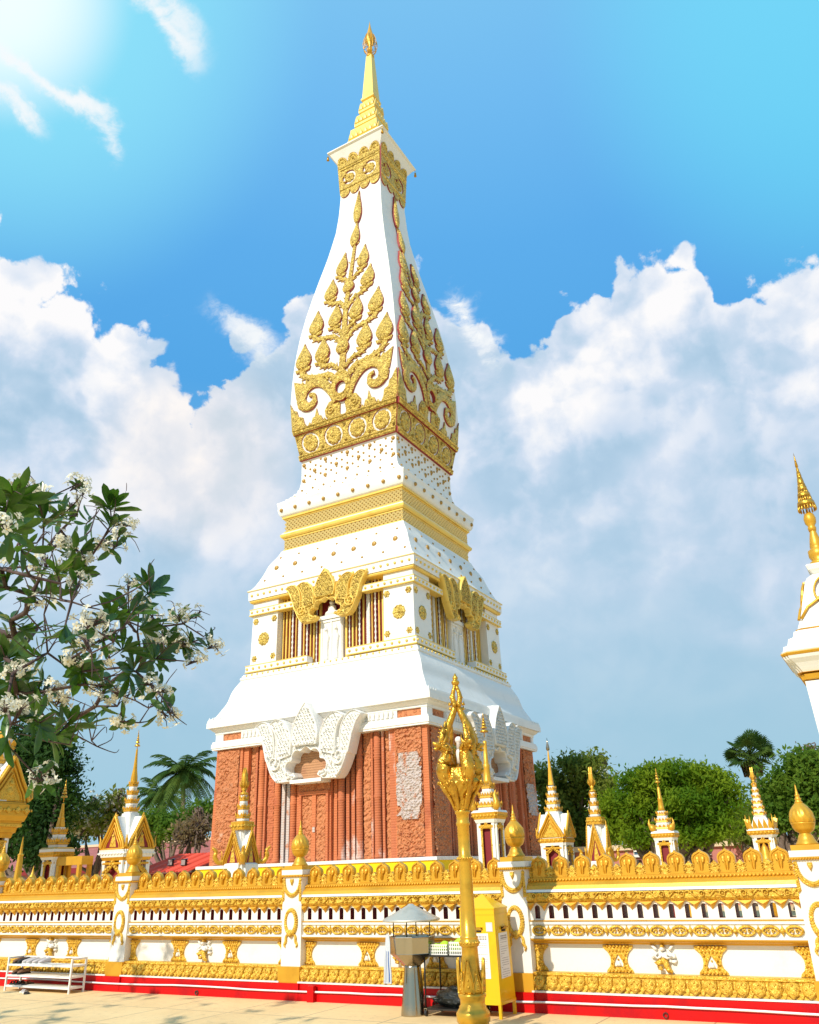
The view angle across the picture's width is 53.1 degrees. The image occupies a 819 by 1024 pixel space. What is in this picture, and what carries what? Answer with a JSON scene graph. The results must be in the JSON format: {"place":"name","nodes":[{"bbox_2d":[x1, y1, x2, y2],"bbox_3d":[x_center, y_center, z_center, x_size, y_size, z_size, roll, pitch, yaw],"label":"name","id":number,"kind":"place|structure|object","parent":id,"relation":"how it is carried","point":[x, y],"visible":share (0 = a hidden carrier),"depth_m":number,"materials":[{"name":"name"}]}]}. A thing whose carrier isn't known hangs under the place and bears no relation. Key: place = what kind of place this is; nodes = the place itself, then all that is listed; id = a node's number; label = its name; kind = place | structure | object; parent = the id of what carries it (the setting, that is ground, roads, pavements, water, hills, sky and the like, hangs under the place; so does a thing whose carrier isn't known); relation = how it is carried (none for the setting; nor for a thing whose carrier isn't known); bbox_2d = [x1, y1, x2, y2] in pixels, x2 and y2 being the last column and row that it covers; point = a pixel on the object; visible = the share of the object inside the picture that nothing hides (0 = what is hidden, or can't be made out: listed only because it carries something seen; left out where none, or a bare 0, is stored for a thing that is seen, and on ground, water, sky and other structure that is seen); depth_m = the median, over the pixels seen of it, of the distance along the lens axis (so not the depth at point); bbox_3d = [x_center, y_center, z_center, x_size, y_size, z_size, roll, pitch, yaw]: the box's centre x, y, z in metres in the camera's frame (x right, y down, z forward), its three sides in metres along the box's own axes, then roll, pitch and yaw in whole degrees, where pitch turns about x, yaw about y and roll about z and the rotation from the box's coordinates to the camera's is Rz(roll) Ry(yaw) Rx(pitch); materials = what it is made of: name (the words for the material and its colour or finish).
{"place":"outdoors","nodes":[
{"label":"outdoors","id":0,"kind":"place"},
{"bbox_2d":[149,852,209,879],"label":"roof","id":1,"kind":"structure","parent":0,"point":[194,860],"depth_m":33.79,"materials":[{"name":"red tile"}]},
{"bbox_2d":[167,858,174,865],"bbox_3d":[-9.866,14.605,33.860,0.305,0.543,0.780,3,-24,-12],"label":"floodlight","id":2,"kind":"object","parent":1,"relation":"attached to","point":[170,862],"visible":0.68,"depth_m":33.62,"materials":[{"name":"black metal"}]},
{"bbox_2d":[180,858,187,865],"bbox_3d":[-9.235,14.461,33.524,0.303,0.540,0.776,3,-24,-12],"label":"floodlight","id":3,"kind":"object","parent":1,"relation":"attached to","point":[183,862],"visible":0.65,"depth_m":33.28,"materials":[{"name":"black metal"}]},
{"bbox_2d":[195,22,541,877],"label":"temple tower","id":4,"kind":"structure","parent":0,"point":[377,610],"depth_m":35.25,"materials":[{"name":"white paint"}]},
{"bbox_2d":[298,782,329,861],"bbox_3d":[-3.458,11.531,30.695,1.440,2.875,0.535,-15,-27,27],"label":"sealed door","id":5,"kind":"structure","parent":4,"relation":"in","point":[313,798],"depth_m":30.54,"materials":[{"name":"ceramic"}]},
{"bbox_2d":[318,601,344,661],"bbox_3d":[-3.258,4.977,34.394,1.240,2.740,0.340,-15,-27,27],"label":"white relief door","id":6,"kind":"structure","parent":4,"relation":"in","point":[332,625],"depth_m":34.22,"materials":[{"name":"paint"}]},
{"bbox_2d":[447,619,463,663],"bbox_3d":[2.030,5.389,35.744,0.340,2.740,1.240,-15,-27,27],"label":"white relief door","id":7,"kind":"structure","parent":4,"relation":"in","point":[455,636],"depth_m":35.50,"materials":[{"name":"paint"}]},
{"bbox_2d":[0,904,795,1023],"bbox_3d":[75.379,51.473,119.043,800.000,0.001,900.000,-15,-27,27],"label":"paved ground","id":8,"kind":"structure","parent":0,"point":[45,1006],"depth_m":10.84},
{"bbox_2d":[0,731,34,853],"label":"shrine","id":9,"kind":"object","parent":8,"relation":"on","point":[15,810],"visible":0.71,"depth_m":22.52,"materials":[{"name":"paint"}]},
{"bbox_2d":[13,837,23,880],"bbox_3d":[-8.789,8.632,18.218,0.224,2.633,0.224,-15,-27,27],"label":"gold finial","id":10,"kind":"object","parent":8,"relation":"on","point":[18,871],"visible":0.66,"depth_m":18.48,"materials":[{"name":"paint"}]},
{"bbox_2d":[27,866,35,880],"bbox_3d":[-8.664,9.113,18.565,0.229,2.023,0.229,-15,-27,27],"label":"gold finial","id":11,"kind":"object","parent":8,"relation":"on","point":[33,875],"visible":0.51,"depth_m":18.86,"materials":[{"name":"paint"}]},
{"bbox_2d":[4,955,87,993],"bbox_3d":[-6.083,7.715,13.689,1.616,0.500,0.306,-15,-27,27],"label":"shoe rack","id":12,"kind":"object","parent":8,"relation":"on","point":[70,976],"visible":0.95,"depth_m":13.56,"materials":[{"name":"white plastic"}]},
{"bbox_2d":[12,967,23,973],"bbox_3d":[-6.698,7.842,14.017,0.093,0.086,0.250,-7,-24,12],"label":"shoe","id":13,"kind":"object","parent":12,"relation":"on","point":[15,971],"visible":0.62,"depth_m":13.95,"materials":[{"name":"brown leather"}]},
{"bbox_2d":[12,957,24,963],"bbox_3d":[-6.719,7.701,14.092,0.093,0.086,0.250,-8,-24,14],"label":"shoe","id":14,"kind":"object","parent":12,"relation":"on","point":[15,961],"visible":0.62,"depth_m":14.01,"materials":[{"name":"black rubber"}]},
{"bbox_2d":[14,980,28,984],"bbox_3d":[-6.579,7.973,13.903,0.094,0.054,0.250,-19,-29,34],"label":"sandal","id":15,"kind":"object","parent":12,"relation":"on","point":[18,982],"visible":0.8,"depth_m":13.86,"materials":[{"name":"black rubber"}]},
{"bbox_2d":[17,957,29,963],"bbox_3d":[-6.605,7.676,14.045,0.097,0.086,0.250,-15,-27,27],"label":"shoe","id":16,"kind":"object","parent":12,"relation":"on","point":[20,961],"visible":0.56,"depth_m":13.97,"materials":[{"name":"black rubber"}]},
{"bbox_2d":[17,967,30,974],"bbox_3d":[-6.556,7.804,13.942,0.093,0.086,0.250,-15,-27,27],"label":"shoe","id":17,"kind":"object","parent":12,"relation":"on","point":[25,971],"visible":1,"depth_m":13.93,"materials":[{"name":"brown leather"}]},
{"bbox_2d":[21,980,33,984],"bbox_3d":[-6.441,7.936,13.829,0.094,0.054,0.250,-11,-25,20],"label":"sandal","id":18,"kind":"object","parent":12,"relation":"on","point":[26,983],"visible":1,"depth_m":13.79,"materials":[{"name":"black rubber"}]},
{"bbox_2d":[22,957,35,963],"bbox_3d":[-6.474,7.635,13.961,0.093,0.086,0.250,-20,-29,35],"label":"shoe","id":19,"kind":"object","parent":12,"relation":"on","point":[24,961],"visible":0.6,"depth_m":13.89,"materials":[{"name":"white plastic"}]},
{"bbox_2d":[26,957,39,963],"bbox_3d":[-6.391,7.614,13.919,0.093,0.086,0.250,-15,-27,27],"label":"shoe","id":20,"kind":"object","parent":12,"relation":"on","point":[29,961],"visible":0.59,"depth_m":13.85,"materials":[{"name":"white fabric"}]},
{"bbox_2d":[32,957,45,963],"bbox_3d":[-6.253,7.578,13.848,0.093,0.086,0.250,-18,-28,32],"label":"shoe","id":21,"kind":"object","parent":12,"relation":"on","point":[35,961],"visible":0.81,"depth_m":13.78,"materials":[{"name":"white plastic"}]},
{"bbox_2d":[38,957,51,963],"bbox_3d":[-6.140,7.553,13.800,0.098,0.086,0.249,-15,-27,27],"label":"shoe","id":22,"kind":"object","parent":12,"relation":"on","point":[46,960],"visible":1,"depth_m":13.78,"materials":[{"name":"white fabric"}]},
{"bbox_2d":[4,721,97,880],"bbox_3d":[-15.508,12.123,32.336,7.733,8.124,4.083,-15,-27,27],"label":"evergreen tree","id":23,"kind":"object","parent":8,"relation":"on","point":[38,824],"visible":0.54,"depth_m":31.08,"materials":[{"name":"green plant"}]},
{"bbox_2d":[38,779,93,879],"bbox_3d":[-9.725,9.885,23.296,1.691,4.482,0.724,-15,-27,27],"label":"shrine","id":24,"kind":"object","parent":8,"relation":"on","point":[57,854],"visible":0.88,"depth_m":23.30,"materials":[{"name":"gold metal"}]},
{"bbox_2d":[67,783,140,876],"bbox_3d":[-13.584,14.513,34.821,4.249,5.562,2.937,-23,-31,39],"label":"frangipani tree","id":25,"kind":"object","parent":8,"relation":"on","point":[105,811],"visible":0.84,"depth_m":34.97,"materials":[{"name":"green plant"}]},
{"bbox_2d":[9,837,210,877],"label":"cloister hall","id":26,"kind":"structure","parent":8,"relation":"on","point":[93,850],"depth_m":54.19,"materials":[{"name":"red"}]},
{"bbox_2d":[0,466,227,798],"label":"frangipani tree","id":27,"kind":"object","parent":8,"relation":"on","point":[22,496],"visible":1,"depth_m":5.61,"materials":[{"name":"green plant"}]},
{"bbox_2d":[97,732,156,882],"bbox_3d":[-8.147,9.300,23.801,1.188,5.858,1.188,-15,-27,27],"label":"shrine","id":28,"kind":"object","parent":8,"relation":"on","point":[115,845],"visible":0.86,"depth_m":23.43,"materials":[{"name":"gold metal"}]},
{"bbox_2d":[137,777,186,833],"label":"coconut palm","id":29,"kind":"object","parent":8,"relation":"on","point":[148,799],"visible":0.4,"depth_m":65.04,"materials":[{"name":"green plant"}]},
{"bbox_2d":[138,794,213,873],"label":"shrubby tree","id":30,"kind":"object","parent":8,"relation":"on","point":[159,822],"visible":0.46,"depth_m":45.43,"materials":[{"name":"green plant"}]},
{"bbox_2d":[143,750,216,814],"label":"coconut palm","id":31,"kind":"object","parent":8,"relation":"on","point":[186,771],"visible":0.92,"depth_m":56.70,"materials":[{"name":"green plant"}]},
{"bbox_2d":[154,806,212,871],"bbox_3d":[-10.199,16.357,38.362,3.123,4.837,3.472,12,-27,-29],"label":"leafless tree","id":32,"kind":"object","parent":8,"relation":"on","point":[197,829],"visible":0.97,"depth_m":38.66,"materials":[{"name":"brown plant"}]},
{"bbox_2d":[212,767,270,876],"bbox_3d":[-4.060,8.310,19.762,1.054,4.167,1.021,-15,-27,27],"label":"shrine","id":33,"kind":"object","parent":8,"relation":"on","point":[241,851],"visible":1,"depth_m":19.73,"materials":[{"name":"gold metal"}]},
{"bbox_2d":[382,904,439,1016],"bbox_3d":[0.035,5.635,10.357,0.738,1.241,0.738,-15,-27,27],"label":"incense stand","id":34,"kind":"object","parent":8,"relation":"on","point":[410,952],"visible":0.99,"depth_m":10.21,"materials":[{"name":"metal"}]},
{"bbox_2d":[384,934,391,983],"bbox_3d":[-0.273,5.594,10.265,0.114,0.545,0.036,-15,-27,27],"label":"towel","id":35,"kind":"object","parent":34,"relation":"hanging from","point":[387,968],"visible":1,"depth_m":10.25,"materials":[{"name":"grey fabric"}]},
{"bbox_2d":[424,955,490,1015],"bbox_3d":[0.580,5.825,10.135,0.700,0.679,0.470,-15,-27,27],"label":"trolley","id":36,"kind":"object","parent":8,"relation":"on","point":[437,1007],"visible":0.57,"depth_m":10.06,"materials":[{"name":"black metal"}]},
{"bbox_2d":[429,942,451,954],"bbox_3d":[0.427,5.513,10.355,0.300,0.115,0.330,-15,-27,27],"label":"plastic crate","id":37,"kind":"object","parent":36,"relation":"on","point":[441,952],"visible":0.56,"depth_m":10.22,"materials":[{"name":"white plastic"}]},
{"bbox_2d":[432,941,447,952],"bbox_3d":[0.427,5.485,10.348,0.260,0.139,0.260,-15,-27,27],"label":"cloth","id":38,"kind":"object","parent":37,"relation":"in","point":[444,942],"visible":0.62,"depth_m":10.27,"materials":[{"name":"green"}]},
{"bbox_2d":[432,985,459,1007],"bbox_3d":[0.598,5.943,10.073,0.666,0.226,0.393,-15,-27,27],"label":"plastic bag","id":39,"kind":"object","parent":36,"relation":"on","point":[448,997],"visible":0.45,"depth_m":9.99,"materials":[{"name":"black plastic"}]},
{"bbox_2d":[448,941,461,954],"bbox_3d":[0.702,5.423,10.207,0.320,0.145,0.330,-15,-27,27],"label":"plastic crate","id":40,"kind":"object","parent":36,"relation":"on","point":[450,946],"visible":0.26,"depth_m":10.12,"materials":[{"name":"white plastic"}]},
{"bbox_2d":[451,938,460,951],"bbox_3d":[0.695,5.392,10.219,0.280,0.158,0.260,-15,-27,27],"label":"cloth","id":41,"kind":"object","parent":40,"relation":"in","point":[457,940],"visible":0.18,"depth_m":10.18,"materials":[{"name":"green"}]},
{"bbox_2d":[432,673,489,1023],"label":"lamp post","id":42,"kind":"object","parent":8,"relation":"on","point":[460,787],"visible":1,"depth_m":9.61,"materials":[{"name":"gold metal"}]},
{"bbox_2d":[459,894,516,1019],"bbox_3d":[0.951,5.456,10.137,0.548,1.334,0.471,-15,-27,27],"label":"donation box","id":43,"kind":"object","parent":8,"relation":"on","point":[492,933],"visible":0.69,"depth_m":10.00,"materials":[{"name":"yellow metal"}]},
{"bbox_2d":[471,716,507,868],"bbox_3d":[2.016,7.762,20.546,0.854,5.417,0.745,-15,-27,27],"label":"shrine","id":44,"kind":"object","parent":8,"relation":"on","point":[489,816],"visible":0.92,"depth_m":20.36,"materials":[{"name":"white paint"}]},
{"bbox_2d":[535,741,575,866],"bbox_3d":[4.730,10.211,26.595,1.058,5.627,1.058,-15,-27,27],"label":"shrine","id":45,"kind":"object","parent":8,"relation":"on","point":[555,833],"visible":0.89,"depth_m":26.25,"materials":[{"name":"metal"}]},
{"bbox_2d":[534,746,626,857],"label":"feathery tree","id":46,"kind":"object","parent":8,"relation":"on","point":[573,788],"visible":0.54,"depth_m":40.96,"materials":[{"name":"green plant"}]},
{"bbox_2d":[578,767,619,866],"bbox_3d":[5.279,9.305,22.869,0.972,4.255,0.940,-15,-27,27],"label":"shrine","id":47,"kind":"object","parent":8,"relation":"on","point":[598,842],"visible":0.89,"depth_m":22.87,"materials":[{"name":"gold concrete"}]},
{"bbox_2d":[584,754,615,844],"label":"tree","id":48,"kind":"object","parent":8,"relation":"on","point":[604,762],"visible":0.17,"depth_m":58.08,"materials":[{"name":"green plant"}]},
{"bbox_2d":[585,755,751,863],"bbox_3d":[8.036,9.854,24.867,5.219,4.824,3.710,-15,-27,27],"label":"rain tree","id":49,"kind":"object","parent":8,"relation":"on","point":[701,801],"visible":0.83,"depth_m":24.47,"materials":[{"name":"green plant"}]},
{"bbox_2d":[648,768,691,916],"bbox_3d":[6.121,7.918,19.146,0.826,3.747,0.573,-15,-27,27],"label":"shrine","id":50,"kind":"object","parent":8,"relation":"on","point":[664,834],"visible":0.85,"depth_m":19.18,"materials":[{"name":"gold concrete"}]},
{"bbox_2d":[574,824,818,905],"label":"pink hall","id":51,"kind":"structure","parent":8,"relation":"on","point":[738,853],"depth_m":33.81,"materials":[{"name":"red"}]},
{"bbox_2d":[633,850,641,864],"bbox_3d":[9.707,14.887,34.982,0.293,0.917,0.501,-15,-27,27],"label":"window","id":52,"kind":"structure","parent":51,"relation":"in","point":[635,852],"depth_m":35.17,"materials":[{"name":"white plastic"}]},
{"bbox_2d":[723,728,775,785],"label":"fan palm","id":53,"kind":"object","parent":8,"relation":"on","point":[750,739],"visible":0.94,"depth_m":41.26,"materials":[{"name":"green plant"}]},
{"bbox_2d":[723,793,776,905],"bbox_3d":[13.491,13.187,32.439,2.431,4.403,2.940,14,-28,-31],"label":"tamarind tree","id":54,"kind":"object","parent":8,"relation":"on","point":[746,840],"visible":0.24,"depth_m":32.26,"materials":[{"name":"green plant"}]},
{"bbox_2d":[744,767,778,915],"bbox_3d":[7.156,6.864,16.401,0.584,3.402,0.646,-15,-27,27],"label":"shrine","id":55,"kind":"object","parent":8,"relation":"on","point":[762,831],"visible":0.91,"depth_m":16.45,"materials":[{"name":"gold concrete"}]},
{"bbox_2d":[735,743,818,909],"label":"tamarind tree","id":56,"kind":"object","parent":8,"relation":"on","point":[800,768],"visible":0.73,"depth_m":28.27,"materials":[{"name":"green plant"}]},
{"bbox_2d":[781,453,818,731],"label":"white stupa","id":57,"kind":"object","parent":8,"relation":"on","point":[800,655],"visible":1,"depth_m":16.89,"materials":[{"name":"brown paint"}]},
{"bbox_2d":[0,786,818,1023],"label":"boundary wall","id":58,"kind":"structure","parent":0,"point":[578,932],"depth_m":10.91,"materials":[{"name":"white paint"}]},
{"bbox_2d":[0,977,818,1015],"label":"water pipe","id":59,"kind":"object","parent":58,"relation":"attached to","point":[686,1007],"visible":0.84,"depth_m":10.05,"materials":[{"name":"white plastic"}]},
{"bbox_2d":[0,0,818,844],"label":"sky","id":60,"kind":"structure","parent":0,"point":[612,206],"materials":[{"name":"blue"}]},
{"bbox_2d":[795,741,818,754],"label":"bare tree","id":61,"kind":"object","parent":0,"point":[814,745],"visible":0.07,"depth_m":42.00,"materials":[{"name":"green plant"}]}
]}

